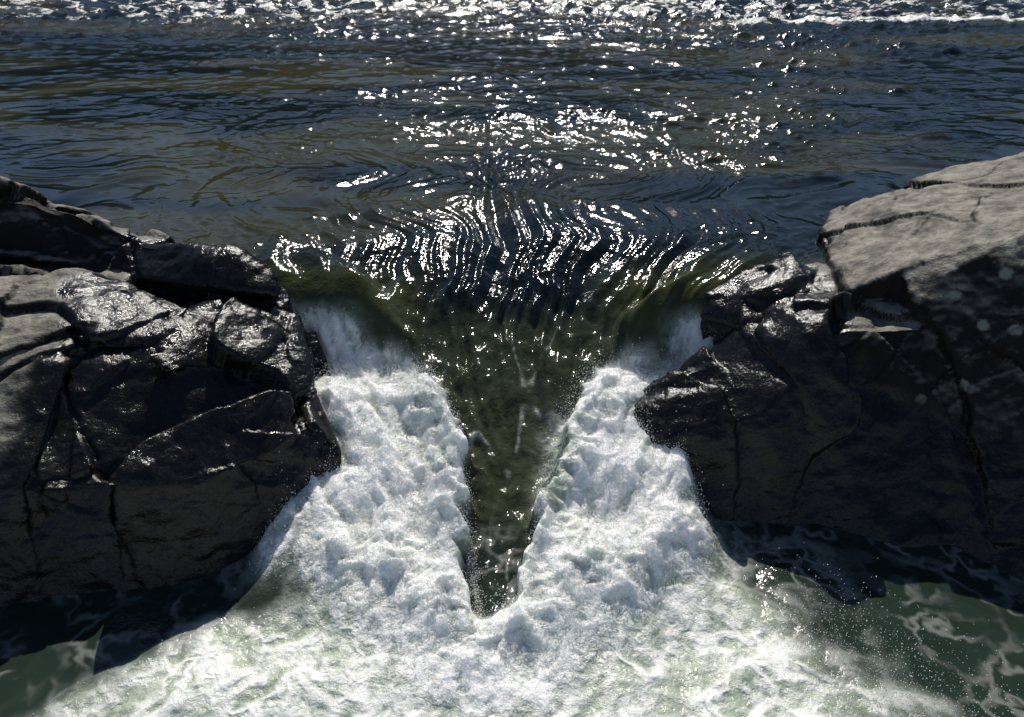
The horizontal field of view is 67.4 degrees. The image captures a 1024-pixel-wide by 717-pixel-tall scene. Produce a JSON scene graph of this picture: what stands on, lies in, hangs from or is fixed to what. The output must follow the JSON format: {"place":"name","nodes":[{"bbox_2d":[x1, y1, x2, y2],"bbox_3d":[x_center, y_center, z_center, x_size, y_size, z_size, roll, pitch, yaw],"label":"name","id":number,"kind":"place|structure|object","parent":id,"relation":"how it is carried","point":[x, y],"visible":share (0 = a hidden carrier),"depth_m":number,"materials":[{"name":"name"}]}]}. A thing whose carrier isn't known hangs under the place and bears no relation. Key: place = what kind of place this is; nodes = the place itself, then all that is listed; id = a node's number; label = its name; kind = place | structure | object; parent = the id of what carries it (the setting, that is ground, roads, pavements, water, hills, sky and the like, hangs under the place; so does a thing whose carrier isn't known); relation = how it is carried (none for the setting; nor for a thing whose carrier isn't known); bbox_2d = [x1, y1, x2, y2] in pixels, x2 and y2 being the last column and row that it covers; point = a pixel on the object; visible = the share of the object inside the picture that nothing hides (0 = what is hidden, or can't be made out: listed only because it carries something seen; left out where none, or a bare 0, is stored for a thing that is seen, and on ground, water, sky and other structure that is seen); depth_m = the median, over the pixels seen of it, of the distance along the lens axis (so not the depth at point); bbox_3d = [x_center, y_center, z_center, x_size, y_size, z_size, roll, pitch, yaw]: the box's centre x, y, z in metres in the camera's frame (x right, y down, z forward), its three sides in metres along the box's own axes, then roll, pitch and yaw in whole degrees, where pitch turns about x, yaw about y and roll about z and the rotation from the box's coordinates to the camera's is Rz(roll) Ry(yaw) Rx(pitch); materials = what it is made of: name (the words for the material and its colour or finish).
{"place":"outdoors","nodes":[
{"label":"outdoors","id":0,"kind":"place"},
{"bbox_2d":[0,0,1023,716],"bbox_3d":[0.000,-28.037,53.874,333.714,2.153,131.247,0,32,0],"label":"river water","id":1,"kind":"structure","parent":0,"point":[514,214],"depth_m":9.51,"materials":[{"name":"blue liquid"}]},
{"bbox_2d":[33,305,1018,716],"bbox_3d":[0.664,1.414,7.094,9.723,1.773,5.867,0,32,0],"label":"water spray","id":2,"kind":"object","parent":1,"relation":"on","point":[383,445],"visible":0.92,"depth_m":7.55,"materials":[{"name":"white liquid"}]},
{"bbox_3d":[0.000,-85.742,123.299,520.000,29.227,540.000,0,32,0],"label":"ground","id":3,"kind":"structure","parent":0,"visible":0},
{"bbox_2d":[0,176,341,606],"bbox_3d":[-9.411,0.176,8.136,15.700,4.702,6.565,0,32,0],"label":"riverside rock","id":4,"kind":"object","parent":3,"relation":"on","point":[164,422],"visible":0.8,"depth_m":7.75,"materials":[{"name":"grey stone"}]},
{"bbox_2d":[634,151,1023,580],"bbox_3d":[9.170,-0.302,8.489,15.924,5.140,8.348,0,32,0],"label":"riverside rock","id":5,"kind":"object","parent":3,"relation":"on","point":[866,379],"visible":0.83,"depth_m":8.05,"materials":[{"name":"grey stone"}]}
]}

